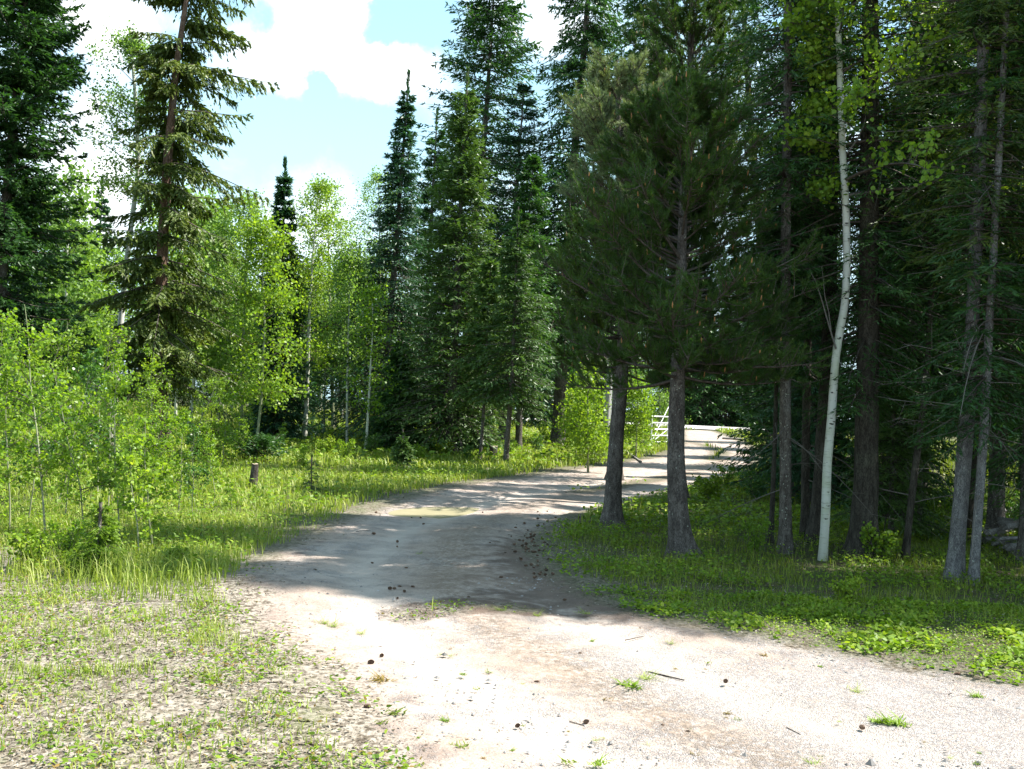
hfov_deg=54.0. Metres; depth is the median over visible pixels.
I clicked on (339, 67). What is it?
sky
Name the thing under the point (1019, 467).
spruce tree
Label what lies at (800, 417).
spruce tree
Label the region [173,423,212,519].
aspen sapling
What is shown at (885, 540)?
shrub
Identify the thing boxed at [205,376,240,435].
aspen sapling
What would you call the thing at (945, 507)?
shrub
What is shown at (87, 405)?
aspen sapling
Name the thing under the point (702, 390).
spruce tree
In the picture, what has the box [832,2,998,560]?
spruce tree
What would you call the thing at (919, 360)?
spruce tree
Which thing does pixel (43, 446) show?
aspen sapling
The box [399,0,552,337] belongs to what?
spruce tree
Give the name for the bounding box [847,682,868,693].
weed tuft
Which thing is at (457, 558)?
dirt road
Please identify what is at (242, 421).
aspen sapling
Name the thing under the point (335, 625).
weed tuft
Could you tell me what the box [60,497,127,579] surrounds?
spruce sapling
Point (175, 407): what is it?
aspen tree
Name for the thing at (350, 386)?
spruce tree
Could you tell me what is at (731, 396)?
spruce tree
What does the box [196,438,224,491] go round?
aspen sapling
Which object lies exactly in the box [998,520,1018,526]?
fallen log
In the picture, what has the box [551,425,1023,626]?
woodland grass
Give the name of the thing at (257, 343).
young aspen
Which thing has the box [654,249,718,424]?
spruce tree
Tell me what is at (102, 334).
aspen sapling
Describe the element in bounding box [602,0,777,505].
pine tree
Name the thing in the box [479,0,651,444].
spruce tree
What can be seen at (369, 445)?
shrub
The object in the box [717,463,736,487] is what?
shrub
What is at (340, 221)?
young aspen
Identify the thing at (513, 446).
shrub
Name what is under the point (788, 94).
spruce tree
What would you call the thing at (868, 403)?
spruce tree
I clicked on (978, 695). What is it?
weed tuft
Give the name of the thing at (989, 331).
spruce tree
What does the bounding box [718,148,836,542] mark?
spruce tree
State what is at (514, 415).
spruce tree
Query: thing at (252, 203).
young aspen
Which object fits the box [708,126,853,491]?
spruce tree
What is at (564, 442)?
young aspen
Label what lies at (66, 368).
aspen sapling
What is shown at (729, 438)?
fallen log
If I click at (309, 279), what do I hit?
young aspen
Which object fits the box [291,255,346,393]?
aspen tree
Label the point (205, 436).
aspen sapling
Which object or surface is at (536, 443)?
shrub
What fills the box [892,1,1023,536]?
spruce tree
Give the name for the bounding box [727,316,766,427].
spruce tree
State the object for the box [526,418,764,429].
gravel road
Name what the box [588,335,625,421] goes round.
spruce tree
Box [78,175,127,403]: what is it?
spruce tree
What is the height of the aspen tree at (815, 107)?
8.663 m
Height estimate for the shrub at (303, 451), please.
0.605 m
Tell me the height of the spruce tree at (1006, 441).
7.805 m
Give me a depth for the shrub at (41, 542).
8.79 m
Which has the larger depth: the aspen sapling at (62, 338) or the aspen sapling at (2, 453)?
the aspen sapling at (62, 338)
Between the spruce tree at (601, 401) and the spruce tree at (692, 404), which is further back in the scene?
the spruce tree at (692, 404)
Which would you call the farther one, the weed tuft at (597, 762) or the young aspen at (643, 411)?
the young aspen at (643, 411)
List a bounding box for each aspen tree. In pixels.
[6,185,94,383]
[9,153,129,419]
[30,220,116,406]
[61,16,211,444]
[73,281,118,403]
[94,244,139,393]
[120,180,228,386]
[124,258,170,410]
[136,185,240,423]
[149,251,209,417]
[182,200,248,413]
[213,252,255,411]
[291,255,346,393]
[312,287,337,413]
[323,260,364,414]
[341,248,410,419]
[569,334,606,407]
[596,332,643,403]
[628,356,655,424]
[761,0,1023,560]
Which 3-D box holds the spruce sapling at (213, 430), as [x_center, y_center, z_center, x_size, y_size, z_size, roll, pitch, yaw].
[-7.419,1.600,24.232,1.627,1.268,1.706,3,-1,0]
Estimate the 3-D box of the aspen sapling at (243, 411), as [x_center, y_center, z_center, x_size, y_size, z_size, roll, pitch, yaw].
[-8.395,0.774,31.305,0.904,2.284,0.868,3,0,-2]
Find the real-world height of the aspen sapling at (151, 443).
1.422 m
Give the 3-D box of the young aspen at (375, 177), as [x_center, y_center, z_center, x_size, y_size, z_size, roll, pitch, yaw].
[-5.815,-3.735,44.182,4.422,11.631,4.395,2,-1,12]
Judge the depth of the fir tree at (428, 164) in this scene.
36.02 m
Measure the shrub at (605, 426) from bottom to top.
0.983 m
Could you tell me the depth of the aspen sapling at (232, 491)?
13.57 m
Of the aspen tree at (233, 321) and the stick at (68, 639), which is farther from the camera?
the aspen tree at (233, 321)
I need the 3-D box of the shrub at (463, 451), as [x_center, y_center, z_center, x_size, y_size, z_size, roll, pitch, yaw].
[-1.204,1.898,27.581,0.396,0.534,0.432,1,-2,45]
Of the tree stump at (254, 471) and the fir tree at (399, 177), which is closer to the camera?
the tree stump at (254, 471)
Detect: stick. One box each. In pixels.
[53,637,85,641]
[648,671,683,680]
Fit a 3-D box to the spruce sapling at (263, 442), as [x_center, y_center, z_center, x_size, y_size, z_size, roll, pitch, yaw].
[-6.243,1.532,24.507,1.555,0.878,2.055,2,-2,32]
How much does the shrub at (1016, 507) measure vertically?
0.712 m
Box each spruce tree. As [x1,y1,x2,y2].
[0,0,107,414]
[77,0,280,454]
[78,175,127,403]
[120,316,142,399]
[129,347,177,404]
[168,380,207,408]
[196,342,227,404]
[325,246,373,409]
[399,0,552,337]
[432,255,463,379]
[464,81,560,439]
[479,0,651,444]
[490,153,563,450]
[511,282,554,422]
[523,282,568,428]
[543,318,593,422]
[554,0,709,480]
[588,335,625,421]
[640,363,667,421]
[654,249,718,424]
[656,372,699,424]
[667,373,705,424]
[685,276,730,426]
[688,0,899,553]
[692,332,727,424]
[695,292,750,426]
[699,0,798,499]
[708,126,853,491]
[715,306,754,427]
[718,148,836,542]
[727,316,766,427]
[732,0,928,543]
[735,0,985,559]
[737,89,855,426]
[748,5,918,539]
[760,343,853,477]
[812,98,956,517]
[818,0,1023,532]
[830,312,953,542]
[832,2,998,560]
[839,0,972,477]
[853,0,990,494]
[853,0,1023,534]
[856,0,1023,581]
[889,0,1023,585]
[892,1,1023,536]
[931,12,1023,560]
[957,110,1021,491]
[987,394,1018,461]
[1006,431,1019,469]
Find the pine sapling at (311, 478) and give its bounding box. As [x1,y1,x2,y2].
[300,454,324,494]
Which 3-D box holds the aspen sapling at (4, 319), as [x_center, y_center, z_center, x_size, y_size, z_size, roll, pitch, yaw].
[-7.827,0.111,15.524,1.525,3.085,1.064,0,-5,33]
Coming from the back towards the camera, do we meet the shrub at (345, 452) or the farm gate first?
the farm gate
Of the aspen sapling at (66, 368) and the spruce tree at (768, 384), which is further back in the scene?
the spruce tree at (768, 384)
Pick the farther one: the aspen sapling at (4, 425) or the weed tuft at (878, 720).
the aspen sapling at (4, 425)
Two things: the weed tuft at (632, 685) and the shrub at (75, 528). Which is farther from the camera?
the shrub at (75, 528)
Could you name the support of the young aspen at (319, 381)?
on the ground at (176, 705)
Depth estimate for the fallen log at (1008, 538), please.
13.51 m
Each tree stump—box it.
[248,463,258,486]
[488,446,497,459]
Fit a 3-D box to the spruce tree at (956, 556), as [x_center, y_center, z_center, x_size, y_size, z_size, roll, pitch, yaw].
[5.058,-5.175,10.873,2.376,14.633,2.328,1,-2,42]
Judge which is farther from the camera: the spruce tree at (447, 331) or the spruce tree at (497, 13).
the spruce tree at (447, 331)
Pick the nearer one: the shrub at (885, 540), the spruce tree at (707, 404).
the shrub at (885, 540)
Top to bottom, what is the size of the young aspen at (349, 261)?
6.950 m
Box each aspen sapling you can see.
[0,304,90,534]
[0,307,50,478]
[0,328,30,471]
[0,352,43,530]
[0,445,14,515]
[2,324,79,458]
[2,371,63,517]
[10,341,68,468]
[29,366,115,538]
[44,321,93,426]
[44,385,96,513]
[48,345,112,505]
[66,312,138,476]
[73,358,127,491]
[83,372,137,514]
[89,372,158,536]
[92,354,146,462]
[104,433,162,551]
[119,413,177,547]
[120,343,173,454]
[127,396,188,521]
[134,381,187,487]
[161,407,196,512]
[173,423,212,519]
[175,370,228,458]
[194,423,218,480]
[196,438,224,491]
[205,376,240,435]
[212,393,239,464]
[222,477,237,513]
[228,375,256,436]
[231,417,250,460]
[276,423,287,447]
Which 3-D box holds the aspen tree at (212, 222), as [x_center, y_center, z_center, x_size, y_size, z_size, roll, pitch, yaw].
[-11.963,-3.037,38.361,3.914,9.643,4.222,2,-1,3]
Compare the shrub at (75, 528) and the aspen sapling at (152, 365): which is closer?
the shrub at (75, 528)
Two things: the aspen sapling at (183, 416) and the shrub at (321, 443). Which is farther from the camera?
the shrub at (321, 443)
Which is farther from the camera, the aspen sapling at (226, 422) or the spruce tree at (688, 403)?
the spruce tree at (688, 403)
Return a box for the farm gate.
[650,406,668,441]
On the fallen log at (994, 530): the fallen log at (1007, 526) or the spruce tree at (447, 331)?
the fallen log at (1007, 526)
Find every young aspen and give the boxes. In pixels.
[186,204,265,422]
[202,187,277,429]
[213,206,319,460]
[224,296,274,424]
[256,173,362,436]
[290,178,383,428]
[295,307,359,427]
[314,234,387,442]
[333,164,413,368]
[340,277,404,452]
[547,385,606,454]
[555,362,623,471]
[608,372,665,456]
[631,370,692,428]
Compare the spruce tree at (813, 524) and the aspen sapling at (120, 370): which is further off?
the aspen sapling at (120, 370)
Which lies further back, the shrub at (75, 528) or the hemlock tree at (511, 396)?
the hemlock tree at (511, 396)
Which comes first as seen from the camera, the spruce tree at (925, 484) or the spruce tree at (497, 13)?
the spruce tree at (925, 484)
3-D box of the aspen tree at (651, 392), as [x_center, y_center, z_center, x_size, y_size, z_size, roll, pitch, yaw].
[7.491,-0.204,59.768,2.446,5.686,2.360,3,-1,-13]
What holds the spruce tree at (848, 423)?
on the ground at (176, 705)
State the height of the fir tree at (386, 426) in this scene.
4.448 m
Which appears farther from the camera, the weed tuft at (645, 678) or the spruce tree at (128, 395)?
the spruce tree at (128, 395)
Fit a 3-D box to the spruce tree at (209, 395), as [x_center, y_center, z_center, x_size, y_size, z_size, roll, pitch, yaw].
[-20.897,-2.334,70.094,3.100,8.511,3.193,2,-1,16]
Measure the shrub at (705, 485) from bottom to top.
0.609 m
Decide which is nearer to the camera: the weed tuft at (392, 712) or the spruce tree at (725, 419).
the weed tuft at (392, 712)
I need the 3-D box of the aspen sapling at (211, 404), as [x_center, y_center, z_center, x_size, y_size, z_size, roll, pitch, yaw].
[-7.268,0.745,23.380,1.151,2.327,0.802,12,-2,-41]
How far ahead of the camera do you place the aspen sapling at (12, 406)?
11.88 m
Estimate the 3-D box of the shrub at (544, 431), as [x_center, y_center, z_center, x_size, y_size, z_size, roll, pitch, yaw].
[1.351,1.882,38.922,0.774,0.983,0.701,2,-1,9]
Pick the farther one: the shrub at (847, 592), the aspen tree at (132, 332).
the aspen tree at (132, 332)
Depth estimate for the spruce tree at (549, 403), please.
51.80 m
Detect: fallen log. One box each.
[722,437,743,439]
[982,536,1007,543]
[984,527,1014,534]
[991,540,1016,545]
[994,528,1016,535]
[997,517,1018,522]
[997,536,1017,540]
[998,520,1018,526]
[1001,523,1018,529]
[1004,543,1016,550]
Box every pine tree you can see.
[530,59,832,560]
[542,42,705,529]
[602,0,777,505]
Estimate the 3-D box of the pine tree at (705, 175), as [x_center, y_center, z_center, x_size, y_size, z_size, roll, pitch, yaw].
[1.905,-0.800,11.634,3.294,5.722,3.291,3,-1,-20]
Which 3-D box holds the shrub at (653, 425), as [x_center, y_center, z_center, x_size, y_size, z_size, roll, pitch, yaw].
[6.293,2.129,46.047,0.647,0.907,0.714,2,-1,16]
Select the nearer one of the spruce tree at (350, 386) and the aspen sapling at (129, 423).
the aspen sapling at (129, 423)
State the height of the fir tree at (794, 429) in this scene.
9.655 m
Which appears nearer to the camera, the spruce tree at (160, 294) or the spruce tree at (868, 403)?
the spruce tree at (868, 403)
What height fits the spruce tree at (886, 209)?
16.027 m
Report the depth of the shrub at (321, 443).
27.77 m
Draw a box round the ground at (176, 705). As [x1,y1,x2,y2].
[0,391,1023,768]
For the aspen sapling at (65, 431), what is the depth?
10.38 m
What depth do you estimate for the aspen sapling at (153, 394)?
16.32 m
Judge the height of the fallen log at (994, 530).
0.082 m
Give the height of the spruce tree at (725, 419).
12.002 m
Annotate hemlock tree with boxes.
[447,255,519,459]
[466,206,560,461]
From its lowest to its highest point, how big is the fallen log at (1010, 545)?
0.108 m
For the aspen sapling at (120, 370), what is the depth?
17.77 m
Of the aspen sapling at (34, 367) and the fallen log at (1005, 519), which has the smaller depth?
the fallen log at (1005, 519)
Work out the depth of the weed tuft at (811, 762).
4.79 m
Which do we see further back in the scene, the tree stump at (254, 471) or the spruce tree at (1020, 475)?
the tree stump at (254, 471)
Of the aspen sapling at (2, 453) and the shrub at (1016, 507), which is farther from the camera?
the shrub at (1016, 507)
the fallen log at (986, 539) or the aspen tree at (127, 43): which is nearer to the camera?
the fallen log at (986, 539)
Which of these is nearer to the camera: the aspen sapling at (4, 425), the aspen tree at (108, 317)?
the aspen sapling at (4, 425)
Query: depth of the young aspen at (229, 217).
39.93 m
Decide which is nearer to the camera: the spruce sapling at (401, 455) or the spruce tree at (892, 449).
the spruce tree at (892, 449)
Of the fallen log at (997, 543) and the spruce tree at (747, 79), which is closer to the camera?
the fallen log at (997, 543)
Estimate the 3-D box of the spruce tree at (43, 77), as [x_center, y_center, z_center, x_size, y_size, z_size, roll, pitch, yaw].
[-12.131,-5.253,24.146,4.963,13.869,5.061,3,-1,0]
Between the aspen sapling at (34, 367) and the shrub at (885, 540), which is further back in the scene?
the aspen sapling at (34, 367)
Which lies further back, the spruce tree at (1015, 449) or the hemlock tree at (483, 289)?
the spruce tree at (1015, 449)
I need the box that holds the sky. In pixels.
[0,0,993,422]
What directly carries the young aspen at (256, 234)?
on the ground at (176, 705)
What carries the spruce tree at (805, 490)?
on the ground at (176, 705)
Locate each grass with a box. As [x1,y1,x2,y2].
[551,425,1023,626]
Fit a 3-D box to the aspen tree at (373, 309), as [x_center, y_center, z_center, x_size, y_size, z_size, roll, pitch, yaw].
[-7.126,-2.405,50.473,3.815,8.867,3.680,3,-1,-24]
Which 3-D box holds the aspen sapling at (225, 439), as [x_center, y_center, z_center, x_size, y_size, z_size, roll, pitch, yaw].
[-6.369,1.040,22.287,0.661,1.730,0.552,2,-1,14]
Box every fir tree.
[226,155,325,441]
[307,69,448,442]
[358,331,436,452]
[375,108,465,431]
[376,66,519,460]
[428,360,504,452]
[743,87,856,507]
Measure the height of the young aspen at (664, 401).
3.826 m
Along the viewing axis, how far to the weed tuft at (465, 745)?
4.68 m
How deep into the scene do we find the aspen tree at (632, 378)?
55.87 m
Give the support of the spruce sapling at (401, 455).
on the ground at (176, 705)
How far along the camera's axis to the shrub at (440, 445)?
28.93 m
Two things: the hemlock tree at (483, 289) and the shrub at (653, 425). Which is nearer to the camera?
the hemlock tree at (483, 289)
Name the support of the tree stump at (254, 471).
on the ground at (176, 705)
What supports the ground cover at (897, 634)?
on the ground at (176, 705)
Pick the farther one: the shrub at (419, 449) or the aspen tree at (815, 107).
the shrub at (419, 449)
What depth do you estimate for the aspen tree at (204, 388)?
49.85 m
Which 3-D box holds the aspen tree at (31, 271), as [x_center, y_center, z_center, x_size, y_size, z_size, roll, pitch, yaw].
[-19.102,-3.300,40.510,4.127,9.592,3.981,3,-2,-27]
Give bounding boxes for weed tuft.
[324,614,347,627]
[367,668,398,683]
[385,707,407,715]
[454,739,469,748]
[558,755,576,764]
[586,752,615,766]
[608,675,643,690]
[637,666,667,681]
[800,756,820,764]
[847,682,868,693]
[867,714,902,724]
[872,708,911,727]
[966,687,982,697]
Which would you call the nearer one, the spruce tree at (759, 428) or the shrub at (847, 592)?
the shrub at (847, 592)
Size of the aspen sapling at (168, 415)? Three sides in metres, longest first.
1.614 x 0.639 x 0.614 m
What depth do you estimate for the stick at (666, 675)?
6.19 m
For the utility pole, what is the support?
on the ground at (176, 705)
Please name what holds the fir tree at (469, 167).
on the ground at (176, 705)
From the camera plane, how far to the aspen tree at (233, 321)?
53.71 m
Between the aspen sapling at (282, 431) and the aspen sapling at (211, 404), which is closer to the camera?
the aspen sapling at (211, 404)
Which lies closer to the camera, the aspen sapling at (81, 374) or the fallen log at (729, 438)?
the aspen sapling at (81, 374)
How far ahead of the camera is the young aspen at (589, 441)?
25.83 m
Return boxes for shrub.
[0,522,55,567]
[44,518,86,564]
[163,542,192,565]
[290,444,310,466]
[313,435,334,455]
[334,438,355,460]
[361,432,380,455]
[412,443,426,460]
[434,441,453,453]
[459,444,473,461]
[502,440,518,454]
[528,433,542,452]
[536,422,551,442]
[599,422,609,438]
[642,422,655,435]
[692,471,723,500]
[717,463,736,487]
[744,471,768,500]
[828,573,863,603]
[859,521,901,561]
[923,496,952,535]
[1005,491,1019,531]
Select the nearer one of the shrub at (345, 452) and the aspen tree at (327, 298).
the shrub at (345, 452)
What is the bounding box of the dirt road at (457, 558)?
[201,428,1023,768]
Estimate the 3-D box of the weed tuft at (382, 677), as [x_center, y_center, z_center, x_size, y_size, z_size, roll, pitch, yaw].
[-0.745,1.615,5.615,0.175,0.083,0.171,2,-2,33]
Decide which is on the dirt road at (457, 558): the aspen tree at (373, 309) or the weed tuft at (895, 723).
the weed tuft at (895, 723)
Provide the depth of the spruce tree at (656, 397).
77.57 m
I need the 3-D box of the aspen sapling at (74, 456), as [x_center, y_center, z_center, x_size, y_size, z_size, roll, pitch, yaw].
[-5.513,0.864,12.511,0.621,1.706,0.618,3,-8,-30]
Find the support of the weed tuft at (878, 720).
on the dirt road at (457, 558)
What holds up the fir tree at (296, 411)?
on the ground at (176, 705)
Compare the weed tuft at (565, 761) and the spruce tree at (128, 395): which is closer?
the weed tuft at (565, 761)
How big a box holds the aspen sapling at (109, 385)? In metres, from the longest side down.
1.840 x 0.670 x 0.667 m
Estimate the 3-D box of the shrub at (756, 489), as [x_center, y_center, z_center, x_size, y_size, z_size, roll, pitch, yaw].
[4.658,1.967,19.213,0.462,0.623,0.504,2,-1,9]
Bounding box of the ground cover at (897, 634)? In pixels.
[535,477,1023,685]
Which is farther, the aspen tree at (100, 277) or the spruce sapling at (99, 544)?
the aspen tree at (100, 277)
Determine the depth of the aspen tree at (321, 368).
59.88 m
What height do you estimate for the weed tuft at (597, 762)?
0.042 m
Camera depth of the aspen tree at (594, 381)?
57.78 m
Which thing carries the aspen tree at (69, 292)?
on the ground at (176, 705)
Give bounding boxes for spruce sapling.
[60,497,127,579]
[176,426,231,461]
[220,429,291,458]
[389,429,417,469]
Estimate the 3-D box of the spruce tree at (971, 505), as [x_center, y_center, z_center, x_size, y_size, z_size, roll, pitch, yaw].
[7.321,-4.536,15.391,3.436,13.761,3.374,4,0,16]
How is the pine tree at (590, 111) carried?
on the ground at (176, 705)
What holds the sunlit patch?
on the dirt road at (457, 558)
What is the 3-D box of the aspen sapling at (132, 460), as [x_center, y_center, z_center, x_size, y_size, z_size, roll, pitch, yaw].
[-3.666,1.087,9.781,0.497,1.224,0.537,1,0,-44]
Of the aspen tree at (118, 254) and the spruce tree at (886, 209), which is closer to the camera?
the spruce tree at (886, 209)
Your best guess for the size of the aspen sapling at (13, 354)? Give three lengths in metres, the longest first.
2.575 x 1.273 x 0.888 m
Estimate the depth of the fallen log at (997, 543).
13.68 m
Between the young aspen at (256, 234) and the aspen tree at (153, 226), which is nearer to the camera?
the young aspen at (256, 234)
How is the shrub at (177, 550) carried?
on the ground at (176, 705)
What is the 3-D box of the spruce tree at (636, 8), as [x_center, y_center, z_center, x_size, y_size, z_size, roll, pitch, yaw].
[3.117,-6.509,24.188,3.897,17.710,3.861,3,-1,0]
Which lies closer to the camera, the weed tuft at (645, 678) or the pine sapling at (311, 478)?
the weed tuft at (645, 678)
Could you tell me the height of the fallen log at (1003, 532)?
0.087 m
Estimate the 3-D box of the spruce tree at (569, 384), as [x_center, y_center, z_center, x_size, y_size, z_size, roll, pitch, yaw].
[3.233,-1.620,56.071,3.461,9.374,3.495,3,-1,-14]
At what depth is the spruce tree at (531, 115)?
38.00 m
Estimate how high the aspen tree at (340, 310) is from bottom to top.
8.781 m
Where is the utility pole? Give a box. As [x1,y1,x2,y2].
[603,325,614,432]
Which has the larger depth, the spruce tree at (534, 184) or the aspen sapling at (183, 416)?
the spruce tree at (534, 184)
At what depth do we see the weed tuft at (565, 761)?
4.53 m
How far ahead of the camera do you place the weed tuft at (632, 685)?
5.91 m
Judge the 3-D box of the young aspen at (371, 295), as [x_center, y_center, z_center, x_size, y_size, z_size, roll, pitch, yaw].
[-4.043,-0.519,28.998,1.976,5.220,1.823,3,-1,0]
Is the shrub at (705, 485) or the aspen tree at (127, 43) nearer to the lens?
the shrub at (705, 485)
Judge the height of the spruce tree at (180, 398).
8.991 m
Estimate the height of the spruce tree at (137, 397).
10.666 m

